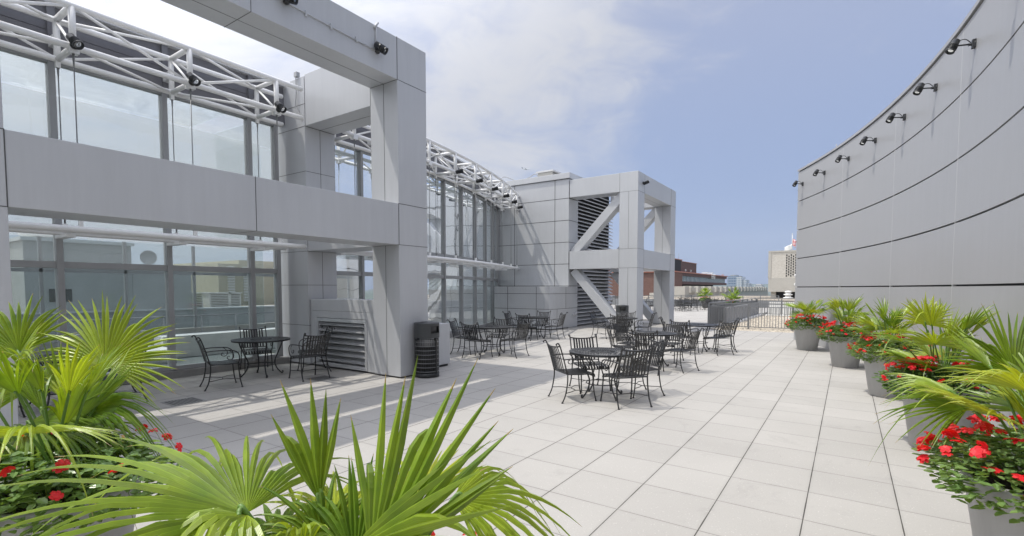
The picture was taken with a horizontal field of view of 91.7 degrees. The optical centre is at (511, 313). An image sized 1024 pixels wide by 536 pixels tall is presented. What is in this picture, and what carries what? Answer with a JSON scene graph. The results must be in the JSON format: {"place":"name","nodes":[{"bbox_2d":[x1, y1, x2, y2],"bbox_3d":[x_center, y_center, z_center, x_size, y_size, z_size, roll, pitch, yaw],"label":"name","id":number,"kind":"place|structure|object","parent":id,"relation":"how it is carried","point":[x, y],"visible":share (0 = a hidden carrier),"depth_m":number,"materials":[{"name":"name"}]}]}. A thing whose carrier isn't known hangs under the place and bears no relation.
{"place":"outdoors","nodes":[
{"label":"outdoors","id":0,"kind":"place"},
{"bbox_2d":[241,296,618,305],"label":"gravel roof","id":1,"kind":"structure","parent":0,"point":[273,304],"depth_m":30.81,"materials":[{"name":"gravel"}]},
{"bbox_2d":[9,236,191,312],"bbox_3d":[-22.291,-1.760,24.120,16.200,3.095,5.440,2,4,34],"label":"concrete penthouse","id":2,"kind":"object","parent":1,"relation":"on","point":[85,289],"visible":0.67,"depth_m":18.97,"materials":[{"name":"grey concrete"}]},
{"bbox_2d":[17,233,52,237],"bbox_3d":[-18.917,-3.148,20.103,1.560,0.600,1.560,2,4,34],"label":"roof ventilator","id":3,"kind":"object","parent":2,"relation":"on","point":[35,235],"visible":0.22,"depth_m":19.61,"materials":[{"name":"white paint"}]},
{"bbox_2d":[49,289,71,301],"bbox_3d":[-16.596,-0.676,18.276,0.030,0.470,0.640,2,4,34],"label":"window","id":4,"kind":"structure","parent":2,"relation":"in","point":[52,297],"depth_m":18.15,"materials":[{"name":"black"}]},
{"bbox_2d":[140,250,156,263],"bbox_3d":[-15.320,-2.296,20.961,0.600,0.750,0.119,-2,3,-28],"label":"satellite dish","id":5,"kind":"object","parent":2,"relation":"on","point":[148,257],"visible":0.95,"depth_m":20.95,"materials":[{"name":"metal"}]},
{"bbox_2d":[192,292,204,307],"bbox_3d":[-16.283,-0.682,25.215,0.920,0.790,0.920,2,4,34],"label":"air conditioner","id":6,"kind":"object","parent":1,"relation":"on","point":[199,296],"visible":0.21,"depth_m":25.17,"materials":[{"name":"white paint"}]},
{"bbox_2d":[203,292,230,306],"bbox_3d":[-15.612,-0.734,26.208,0.920,0.790,1.120,2,4,34],"label":"air conditioner","id":7,"kind":"object","parent":1,"relation":"on","point":[216,299],"visible":0.81,"depth_m":25.88,"materials":[{"name":"white paint"}]},
{"bbox_2d":[173,260,273,304],"bbox_3d":[-20.354,-2.098,34.051,12.100,2.750,5.200,2,4,34],"label":"beige penthouse","id":8,"kind":"object","parent":1,"relation":"on","point":[214,283],"visible":0.37,"depth_m":29.84,"materials":[{"name":"white concrete"}]},
{"bbox_2d":[229,292,242,306],"bbox_3d":[-15.165,-0.768,26.870,0.920,0.790,0.720,2,4,34],"label":"air conditioner","id":9,"kind":"object","parent":1,"relation":"on","point":[235,298],"visible":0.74,"depth_m":26.63,"materials":[{"name":"white paint"}]},
{"bbox_2d":[15,295,614,334],"bbox_3d":[-11.530,0.093,25.909,0.450,1.110,86.000,2,4,34],"label":"roof ledge","id":10,"kind":"object","parent":1,"relation":"on","point":[207,321],"visible":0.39,"depth_m":21.72,"materials":[{"name":"concrete"}]},
{"bbox_2d":[337,275,352,298],"bbox_3d":[-11.220,-2.940,54.773,16.050,2.300,37.600,2,4,34],"label":"cream plant room","id":11,"kind":"object","parent":1,"relation":"on","point":[341,288],"depth_m":38.05,"materials":[{"name":"stone"}]},
{"bbox_2d":[0,0,976,283],"label":"sky","id":12,"kind":"structure","parent":0,"point":[722,104],"materials":[{"name":"blue"}]},
{"bbox_2d":[17,305,1014,535],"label":"terrace floor","id":13,"kind":"structure","parent":0,"point":[760,433],"depth_m":6.00,"materials":[{"name":"grey tile"}]},
{"bbox_2d":[22,353,78,408],"bbox_3d":[-6.659,0.995,7.266,1.060,0.726,1.060,1,3,23],"label":"patio table","id":14,"kind":"object","parent":13,"relation":"on","point":[48,394],"visible":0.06,"depth_m":7.04,"materials":[{"name":"grey metal"}]},
{"bbox_2d":[0,291,189,535],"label":"palm planter","id":15,"kind":"object","parent":13,"relation":"on","point":[79,412],"visible":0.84,"depth_m":2.64,"materials":[{"name":"green plant"}]},
{"bbox_2d":[0,0,289,398],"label":"glass gallery","id":16,"kind":"object","parent":13,"relation":"on","point":[193,364],"visible":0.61,"depth_m":9.83,"materials":[{"name":"metal"}]},
{"bbox_2d":[0,0,303,126],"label":"roof truss","id":17,"kind":"object","parent":16,"relation":"attached to","point":[55,42],"visible":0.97,"depth_m":8.36,"materials":[{"name":"white metal"}]},
{"bbox_2d":[66,33,83,49],"bbox_3d":[-6.427,-4.006,7.312,0.246,0.237,0.174,2,4,34],"label":"spotlight","id":18,"kind":"object","parent":17,"relation":"attached to","point":[76,43],"visible":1,"depth_m":7.28,"materials":[{"name":"black metal"}]},
{"bbox_2d":[8,53,305,250],"bbox_3d":[-7.092,-2.550,7.569,1.060,2.705,8.020,2,4,34],"label":"sunshade","id":19,"kind":"object","parent":17,"relation":"hanging from","point":[65,231],"visible":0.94,"depth_m":8.39,"materials":[{"name":"white metal"}]},
{"bbox_2d":[186,72,200,85],"bbox_3d":[-5.533,-4.074,8.636,0.246,0.237,0.174,2,4,34],"label":"spotlight","id":20,"kind":"object","parent":17,"relation":"attached to","point":[194,80],"visible":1,"depth_m":8.60,"materials":[{"name":"black"}]},
{"bbox_2d":[160,397,206,406],"bbox_3d":[-5.010,1.338,7.583,0.460,0.008,0.460,2,4,34],"label":"drain grate","id":21,"kind":"object","parent":13,"relation":"on","point":[183,401],"visible":1,"depth_m":7.57,"materials":[{"name":"metal"}]},
{"bbox_2d":[0,0,427,425],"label":"portal frame","id":22,"kind":"object","parent":13,"relation":"on","point":[351,84],"visible":0.94,"depth_m":7.93,"materials":[{"name":"silver metal"}]},
{"bbox_2d":[281,0,378,50],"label":"conduit","id":23,"kind":"object","parent":22,"relation":"attached to","point":[332,27],"visible":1,"depth_m":8.15,"materials":[{"name":"silver metal"}]},
{"bbox_2d":[374,41,387,54],"bbox_3d":[-2.297,-4.664,8.732,0.249,0.222,0.182,1,3,18],"label":"spotlight","id":24,"kind":"object","parent":22,"relation":"attached to","point":[380,48],"visible":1,"depth_m":8.68,"materials":[{"name":"black"}]},
{"bbox_2d":[191,335,243,390],"bbox_3d":[-5.146,0.827,8.682,0.691,0.917,0.591,-2,4,-40],"label":"patio chair","id":25,"kind":"object","parent":13,"relation":"on","point":[223,362],"visible":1,"depth_m":8.65,"materials":[{"name":"black metal"}]},
{"bbox_2d":[239,325,273,371],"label":"patio chair","id":26,"kind":"object","parent":13,"relation":"on","point":[243,346],"visible":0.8,"depth_m":10.57,"materials":[{"name":"black metal"}]},
{"bbox_2d":[231,336,289,377],"bbox_3d":[-4.978,0.860,9.880,1.060,0.726,1.060,0,3,5],"label":"patio table","id":27,"kind":"object","parent":13,"relation":"on","point":[268,339],"visible":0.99,"depth_m":9.75,"materials":[{"name":"black metal"}]},
{"bbox_2d":[0,356,580,535],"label":"palm planter","id":28,"kind":"object","parent":13,"relation":"on","point":[388,500],"visible":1,"depth_m":1.39,"materials":[{"name":"green plant"}]},
{"bbox_2d":[278,71,336,363],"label":"panel pier","id":29,"kind":"structure","parent":13,"relation":"on","point":[306,155],"depth_m":11.24,"materials":[{"name":"silver metal"}]},
{"bbox_2d":[288,331,331,381],"bbox_3d":[-3.867,0.783,9.525,0.691,0.917,0.591,3,4,41],"label":"patio chair","id":30,"kind":"object","parent":13,"relation":"on","point":[315,351],"visible":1,"depth_m":9.42,"materials":[{"name":"black metal"}]},
{"bbox_2d":[297,326,335,373],"bbox_3d":[-4.100,0.738,10.405,0.691,0.917,0.591,-2,3,-32],"label":"patio chair","id":31,"kind":"object","parent":13,"relation":"on","point":[300,351],"visible":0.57,"depth_m":10.35,"materials":[{"name":"black metal"}]},
{"bbox_2d":[305,375,337,381],"bbox_3d":[-3.654,1.237,9.537,0.460,0.008,0.460,2,4,34],"label":"drain grate","id":32,"kind":"object","parent":13,"relation":"on","point":[321,378],"visible":0.97,"depth_m":9.51,"materials":[{"name":"metal"}]},
{"bbox_2d":[310,298,373,372],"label":"louver wall","id":33,"kind":"structure","parent":13,"relation":"on","point":[351,340],"depth_m":10.49,"materials":[{"name":"silver metal"}]},
{"bbox_2d":[226,125,500,353],"bbox_3d":[-4.415,-2.216,18.433,5.266,6.590,12.302,1,3,20],"label":"glass gallery","id":34,"kind":"object","parent":13,"relation":"on","point":[463,294],"visible":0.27,"depth_m":17.40,"materials":[{"name":"metal"}]},
{"bbox_2d":[335,145,358,195],"bbox_3d":[-4.407,-3.062,12.781,0.012,2.460,1.212,2,3,31],"label":"window pane","id":35,"kind":"structure","parent":34,"relation":"in","point":[345,183],"depth_m":12.91,"materials":[{"name":"clear glass"}]},
{"bbox_2d":[344,255,359,271],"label":"window pane","id":36,"kind":"structure","parent":34,"relation":"in","point":[352,262],"depth_m":13.17,"materials":[{"name":"clear glass"}]},
{"bbox_2d":[353,276,360,298],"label":"window pane","id":37,"kind":"structure","parent":34,"relation":"in","point":[356,279],"depth_m":13.31,"materials":[{"name":"clear glass"}]},
{"bbox_2d":[363,153,371,197],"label":"window pane","id":38,"kind":"structure","parent":34,"relation":"in","point":[367,171],"depth_m":13.54,"materials":[{"name":"clear glass"}]},
{"bbox_2d":[364,256,372,271],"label":"window pane","id":39,"kind":"structure","parent":34,"relation":"in","point":[368,263],"depth_m":13.66,"materials":[{"name":"clear glass"}]},
{"bbox_2d":[365,276,372,298],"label":"window pane","id":40,"kind":"structure","parent":34,"relation":"in","point":[368,279],"depth_m":13.70,"materials":[{"name":"clear glass"}]},
{"bbox_2d":[334,125,519,210],"bbox_3d":[-1.833,-4.750,17.227,1.585,0.776,12.326,1,3,20],"label":"roof truss","id":41,"kind":"object","parent":34,"relation":"attached to","point":[450,170],"visible":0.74,"depth_m":16.39,"materials":[{"name":"white metal"}]},
{"bbox_2d":[334,139,519,269],"bbox_3d":[-1.854,-3.052,17.323,1.585,2.705,12.327,1,3,20],"label":"sunshade","id":42,"kind":"object","parent":41,"relation":"hanging from","point":[466,262],"visible":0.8,"depth_m":16.84,"materials":[{"name":"white metal"}]},
{"bbox_2d":[427,261,442,274],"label":"window pane","id":43,"kind":"structure","parent":34,"relation":"in","point":[432,268],"depth_m":16.54,"materials":[{"name":"clear glass"}]},
{"bbox_2d":[427,175,442,253],"bbox_3d":[-2.619,-3.246,16.362,0.012,2.460,1.287,1,3,22],"label":"window pane","id":44,"kind":"structure","parent":34,"relation":"in","point":[435,233],"depth_m":16.51,"materials":[{"name":"clear glass"}]},
{"bbox_2d":[428,278,442,322],"bbox_3d":[-2.619,-0.260,16.515,0.012,1.840,1.287,1,3,22],"label":"window pane","id":45,"kind":"structure","parent":34,"relation":"in","point":[435,285],"depth_m":16.63,"materials":[{"name":"clear glass"}]},
{"bbox_2d":[446,183,459,255],"bbox_3d":[-2.123,-3.312,17.653,0.012,2.460,1.303,1,3,20],"label":"window pane","id":46,"kind":"structure","parent":34,"relation":"in","point":[450,190],"depth_m":17.64,"materials":[{"name":"clear glass"}]},
{"bbox_2d":[446,279,460,330],"bbox_3d":[-2.123,-0.326,17.806,0.012,1.840,1.303,1,3,20],"label":"window pane","id":47,"kind":"structure","parent":34,"relation":"in","point":[453,286],"depth_m":17.86,"materials":[{"name":"clear glass"}]},
{"bbox_2d":[446,263,460,275],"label":"window pane","id":48,"kind":"structure","parent":34,"relation":"in","point":[451,270],"depth_m":17.80,"materials":[{"name":"clear glass"}]},
{"bbox_2d":[463,265,473,276],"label":"window pane","id":49,"kind":"structure","parent":34,"relation":"in","point":[467,271],"depth_m":19.10,"materials":[{"name":"clear glass"}]},
{"bbox_2d":[463,191,473,257],"bbox_3d":[-1.687,-3.381,18.984,0.012,2.460,1.323,1,3,17],"label":"window pane","id":50,"kind":"structure","parent":34,"relation":"in","point":[468,199],"depth_m":18.99,"materials":[{"name":"clear glass"}]},
{"bbox_2d":[463,279,474,326],"bbox_3d":[-1.687,-0.395,19.138,0.012,1.840,1.323,1,3,17],"label":"window pane","id":51,"kind":"structure","parent":34,"relation":"in","point":[468,285],"depth_m":19.23,"materials":[{"name":"clear glass"}]},
{"bbox_2d":[477,280,484,324],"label":"window pane","id":52,"kind":"structure","parent":34,"relation":"in","point":[480,283],"depth_m":20.60,"materials":[{"name":"clear glass"}]},
{"bbox_2d":[477,198,484,259],"bbox_3d":[-1.319,-3.450,20.331,0.012,2.460,1.294,1,3,14],"label":"window pane","id":53,"kind":"structure","parent":34,"relation":"in","point":[480,204],"depth_m":20.44,"materials":[{"name":"clear glass"}]},
{"bbox_2d":[487,281,491,322],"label":"window pane","id":54,"kind":"structure","parent":34,"relation":"in","point":[489,283],"depth_m":21.94,"materials":[{"name":"clear glass"}]},
{"bbox_2d":[487,204,491,260],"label":"window pane","id":55,"kind":"structure","parent":34,"relation":"in","point":[489,207],"depth_m":21.68,"materials":[{"name":"clear glass"}]},
{"bbox_2d":[494,210,496,262],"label":"window pane","id":56,"kind":"structure","parent":34,"relation":"in","point":[495,246],"depth_m":23.17,"materials":[{"name":"clear glass"}]},
{"bbox_2d":[414,321,438,377],"bbox_3d":[-1.668,0.690,9.737,0.491,1.080,0.490,-2,3,-28],"label":"trash bin","id":57,"kind":"object","parent":13,"relation":"on","point":[427,361],"visible":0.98,"depth_m":9.56,"materials":[{"name":"black metal"}]},
{"bbox_2d":[431,323,449,366],"bbox_3d":[-1.825,0.698,10.846,0.420,0.950,0.940,2,4,34],"label":"utility box","id":58,"kind":"object","parent":13,"relation":"on","point":[444,344],"visible":0.24,"depth_m":10.97,"materials":[{"name":"silver metal"}]},
{"bbox_2d":[447,318,476,354],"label":"patio chair","id":59,"kind":"object","parent":13,"relation":"on","point":[453,329],"visible":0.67,"depth_m":13.22,"materials":[{"name":"black metal"}]},
{"bbox_2d":[459,321,492,359],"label":"patio chair","id":60,"kind":"object","parent":13,"relation":"on","point":[474,337],"visible":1,"depth_m":12.20,"materials":[{"name":"black metal"}]},
{"bbox_2d":[474,325,511,355],"bbox_3d":[-0.529,0.696,13.075,1.060,0.726,1.060,1,3,11],"label":"patio table","id":61,"kind":"object","parent":13,"relation":"on","point":[499,327],"visible":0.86,"depth_m":12.93,"materials":[{"name":"black metal"}]},
{"bbox_2d":[486,317,511,350],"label":"patio chair","id":62,"kind":"object","parent":13,"relation":"on","point":[494,335],"visible":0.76,"depth_m":14.10,"materials":[{"name":"black metal"}]},
{"bbox_2d":[498,320,531,357],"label":"patio chair","id":63,"kind":"object","parent":13,"relation":"on","point":[524,330],"visible":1,"depth_m":12.53,"materials":[{"name":"black metal"}]},
{"bbox_2d":[515,313,537,340],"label":"patio chair","id":64,"kind":"object","parent":13,"relation":"on","point":[522,319],"visible":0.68,"depth_m":16.38,"materials":[{"name":"black metal"}]},
{"bbox_2d":[521,316,549,338],"bbox_3d":[0.787,0.478,17.308,1.060,0.726,1.060,-1,3,-12],"label":"patio table","id":65,"kind":"object","parent":13,"relation":"on","point":[537,317],"visible":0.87,"depth_m":17.11,"materials":[{"name":"black metal"}]},
{"bbox_2d":[531,310,550,336],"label":"patio chair","id":66,"kind":"object","parent":13,"relation":"on","point":[542,320],"visible":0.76,"depth_m":18.25,"materials":[{"name":"black metal"}]},
{"bbox_2d":[495,172,612,328],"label":"stair tower","id":67,"kind":"structure","parent":13,"relation":"on","point":[546,227],"depth_m":22.18,"materials":[{"name":"silver metal"}]},
{"bbox_2d":[543,312,567,339],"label":"patio chair","id":68,"kind":"object","parent":13,"relation":"on","point":[561,323],"visible":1,"depth_m":16.92,"materials":[{"name":"black metal"}]},
{"bbox_2d":[543,340,596,403],"bbox_3d":[0.895,0.874,7.761,0.691,0.917,0.591,-1,3,-19],"label":"patio chair","id":69,"kind":"object","parent":13,"relation":"on","point":[578,371],"visible":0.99,"depth_m":7.65,"materials":[{"name":"black metal"}]},
{"bbox_2d":[568,333,611,392],"bbox_3d":[1.332,0.831,8.604,0.591,0.917,0.691,-1,3,-13],"label":"patio chair","id":70,"kind":"object","parent":13,"relation":"on","point":[587,364],"visible":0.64,"depth_m":8.75,"materials":[{"name":"black metal"}]},
{"bbox_2d":[588,311,611,338],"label":"patio chair","id":71,"kind":"object","parent":13,"relation":"on","point":[592,319],"visible":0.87,"depth_m":17.30,"materials":[{"name":"black metal"}]},
{"bbox_2d":[569,347,635,400],"bbox_3d":[1.446,0.959,7.962,1.060,0.726,1.060,1,3,20],"label":"patio table","id":72,"kind":"object","parent":13,"relation":"on","point":[601,351],"visible":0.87,"depth_m":7.82,"materials":[{"name":"black metal"}]},
{"bbox_2d":[603,324,635,366],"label":"patio chair","id":73,"kind":"object","parent":13,"relation":"on","point":[628,346],"visible":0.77,"depth_m":11.01,"materials":[{"name":"black metal"}]},
{"bbox_2d":[610,314,629,341],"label":"patio chair","id":74,"kind":"object","parent":13,"relation":"on","point":[617,321],"visible":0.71,"depth_m":15.95,"materials":[{"name":"black metal"}]},
{"bbox_2d":[569,171,675,330],"bbox_3d":[5.175,-2.551,22.782,3.057,6.533,5.195,2,4,34],"label":"portal frame","id":75,"kind":"object","parent":13,"relation":"on","point":[629,261],"visible":0.91,"depth_m":20.87,"materials":[{"name":"silver metal"}]},
{"bbox_2d":[616,305,628,332],"bbox_3d":[4.321,0.188,19.497,0.491,1.080,0.490,2,4,34],"label":"trash bin","id":76,"kind":"object","parent":13,"relation":"on","point":[622,308],"visible":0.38,"depth_m":19.29,"materials":[{"name":"black"}]},
{"bbox_2d":[600,345,655,409],"bbox_3d":[1.708,0.895,7.361,0.591,0.917,0.691,-1,3,-17],"label":"patio chair","id":77,"kind":"object","parent":13,"relation":"on","point":[624,375],"visible":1,"depth_m":7.17,"materials":[{"name":"black metal"}]},
{"bbox_2d":[610,321,645,358],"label":"patio chair","id":78,"kind":"object","parent":13,"relation":"on","point":[620,332],"visible":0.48,"depth_m":11.91,"materials":[{"name":"black metal"}]},
{"bbox_2d":[617,336,670,397],"bbox_3d":[2.148,0.854,8.160,0.691,0.917,0.591,-1,3,-17],"label":"patio chair","id":79,"kind":"object","parent":13,"relation":"on","point":[659,354],"visible":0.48,"depth_m":8.11,"materials":[{"name":"black metal"}]},
{"bbox_2d":[631,329,664,375],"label":"patio chair","id":80,"kind":"object","parent":13,"relation":"on","point":[638,342],"visible":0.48,"depth_m":9.96,"materials":[{"name":"black metal"}]},
{"bbox_2d":[629,331,676,366],"bbox_3d":[3.178,0.790,11.241,1.060,0.726,1.060,0,3,0],"label":"patio table","id":81,"kind":"object","parent":13,"relation":"on","point":[663,333],"visible":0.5,"depth_m":11.06,"materials":[{"name":"black metal"}]},
{"bbox_2d":[652,321,684,362],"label":"patio chair","id":82,"kind":"object","parent":13,"relation":"on","point":[678,333],"visible":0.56,"depth_m":11.91,"materials":[{"name":"black metal"}]},
{"bbox_2d":[660,328,703,372],"bbox_3d":[3.563,0.737,10.426,0.591,0.917,0.691,-2,4,-36],"label":"patio chair","id":83,"kind":"object","parent":13,"relation":"on","point":[677,350],"visible":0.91,"depth_m":10.29,"materials":[{"name":"black metal"}]},
{"bbox_2d":[670,319,698,354],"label":"patio chair","id":84,"kind":"object","parent":13,"relation":"on","point":[679,323],"visible":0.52,"depth_m":13.02,"materials":[{"name":"black metal"}]},
{"bbox_2d":[678,323,718,351],"bbox_3d":[5.189,0.655,13.861,1.060,0.726,1.060,2,3,28],"label":"patio table","id":85,"kind":"object","parent":13,"relation":"on","point":[707,325],"visible":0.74,"depth_m":13.76,"materials":[{"name":"black metal"}]},
{"bbox_2d":[696,287,712,307],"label":"palm planter","id":86,"kind":"object","parent":13,"relation":"on","point":[702,294],"visible":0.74,"depth_m":43.89,"materials":[{"name":"green plant"}]},
{"bbox_2d":[701,320,736,355],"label":"patio chair","id":87,"kind":"object","parent":13,"relation":"on","point":[729,329],"visible":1,"depth_m":12.85,"materials":[{"name":"black metal"}]},
{"bbox_2d":[712,318,741,351],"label":"patio chair","id":88,"kind":"object","parent":13,"relation":"on","point":[736,324],"visible":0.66,"depth_m":13.65,"materials":[{"name":"black metal"}]},
{"bbox_2d":[708,298,756,323],"bbox_3d":[12.318,-0.216,27.228,0.065,1.092,12.383,2,4,35],"label":"metal fence","id":89,"kind":"object","parent":13,"relation":"on","point":[716,314],"visible":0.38,"depth_m":23.91,"materials":[{"name":"grey metal"}]},
{"bbox_2d":[722,285,742,302],"bbox_3d":[14.153,-0.894,32.152,1.438,1.940,1.386,0,3,-8],"label":"palm planter","id":90,"kind":"object","parent":13,"relation":"on","point":[733,296],"visible":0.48,"depth_m":31.94,"materials":[{"name":"green plant"}]},
{"bbox_2d":[693,295,778,306],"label":"metal fence","id":91,"kind":"object","parent":13,"relation":"on","point":[742,297],"visible":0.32,"depth_m":44.28,"materials":[{"name":"grey"}]},
{"bbox_2d":[707,303,794,330],"bbox_3d":[10.776,0.117,20.749,4.960,1.092,0.065,2,4,34],"label":"metal fence","id":92,"kind":"object","parent":13,"relation":"on","point":[749,313],"visible":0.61,"depth_m":21.15,"materials":[{"name":"grey metal"}]},
{"bbox_2d":[712,315,793,332],"bbox_3d":[17.122,0.736,23.531,11.850,0.370,13.950,2,4,34],"label":"gravel bed","id":93,"kind":"object","parent":13,"relation":"on","point":[767,321],"depth_m":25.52,"materials":[{"name":"gravel"}]},
{"bbox_2d":[724,304,758,324],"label":"parapet wall","id":94,"kind":"structure","parent":93,"relation":"on","point":[745,312],"depth_m":26.27,"materials":[{"name":"grey concrete"}]},
{"bbox_2d":[757,298,794,314],"bbox_3d":[18.865,-0.378,30.358,7.110,1.092,0.065,2,4,34],"label":"metal fence","id":95,"kind":"object","parent":93,"relation":"on","point":[773,305],"visible":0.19,"depth_m":31.79,"materials":[{"name":"grey metal"}]},
{"bbox_2d":[783,298,831,350],"bbox_3d":[8.369,0.277,13.996,1.306,1.466,1.291,1,3,20],"label":"palm planter","id":96,"kind":"object","parent":13,"relation":"on","point":[805,335],"visible":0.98,"depth_m":13.78,"materials":[{"name":"green plant"}]},
{"bbox_2d":[815,296,877,367],"bbox_3d":[7.363,0.359,10.941,1.181,1.617,1.213,2,4,34],"label":"palm planter","id":97,"kind":"object","parent":13,"relation":"on","point":[838,341],"visible":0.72,"depth_m":10.79,"materials":[{"name":"green plant"}]},
{"bbox_2d":[845,297,932,398],"bbox_3d":[6.041,0.513,7.988,1.209,1.614,1.234,-1,3,-21],"label":"palm planter","id":98,"kind":"object","parent":13,"relation":"on","point":[872,364],"visible":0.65,"depth_m":7.90,"materials":[{"name":"green plant"}]},
{"bbox_2d":[794,0,1023,437],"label":"curved building","id":99,"kind":"structure","parent":13,"relation":"on","point":[927,195],"depth_m":8.18,"materials":[{"name":"grey metal"}]},
{"bbox_2d":[913,83,937,95],"bbox_3d":[7.016,-3.824,8.418,0.375,0.207,0.137,1,3,20],"label":"spotlight","id":100,"kind":"object","parent":99,"relation":"attached to","point":[918,89],"visible":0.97,"depth_m":8.41,"materials":[{"name":"black"}]},
{"bbox_2d":[945,38,976,54],"bbox_3d":[6.264,-3.747,6.914,0.364,0.207,0.149,2,4,34],"label":"spotlight","id":101,"kind":"object","parent":99,"relation":"attached to","point":[952,47],"visible":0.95,"depth_m":6.92,"materials":[{"name":"black metal"}]},
{"bbox_2d":[863,292,1017,455],"bbox_3d":[4.539,0.603,5.329,1.313,1.706,1.222,2,4,34],"label":"palm planter","id":102,"kind":"object","parent":13,"relation":"on","point":[915,364],"visible":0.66,"depth_m":5.25,"materials":[{"name":"green plant"}]},
{"bbox_2d":[869,302,1023,535],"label":"palm planter","id":103,"kind":"object","parent":13,"relation":"on","point":[990,486],"visible":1,"depth_m":2.81,"materials":[{"name":"green plant"}]},
{"bbox_2d":[608,258,727,295],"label":"brick building","id":104,"kind":"structure","parent":0,"point":[686,274],"depth_m":112.01,"materials":[{"name":"brown"}]},
{"bbox_2d":[649,286,767,297],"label":"cornice building","id":105,"kind":"structure","parent":0,"point":[688,291],"depth_m":86.38,"materials":[{"name":"beige stone"}]},
{"bbox_2d":[643,295,794,301],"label":"gravel roof","id":106,"kind":"structure","parent":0,"point":[750,297],"depth_m":66.66,"materials":[{"name":"beige gravel"}]},
{"bbox_2d":[768,250,797,297],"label":"white brick penthouse","id":107,"kind":"object","parent":106,"relation":"on","point":[781,271],"visible":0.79,"depth_m":66.14,"materials":[{"name":"beige brick"}]},
{"bbox_2d":[736,276,751,286],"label":"office block","id":108,"kind":"structure","parent":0,"point":[741,281],"depth_m":634.89,"materials":[{"name":"white stone"}]},
{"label":"lower roof","id":109,"kind":"structure","parent":0,"visible":0},
{"bbox_2d":[608,299,780,306],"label":"parapet wall","id":110,"kind":"structure","parent":109,"relation":"on","point":[613,302],"depth_m":47.99,"materials":[{"name":"concrete"}]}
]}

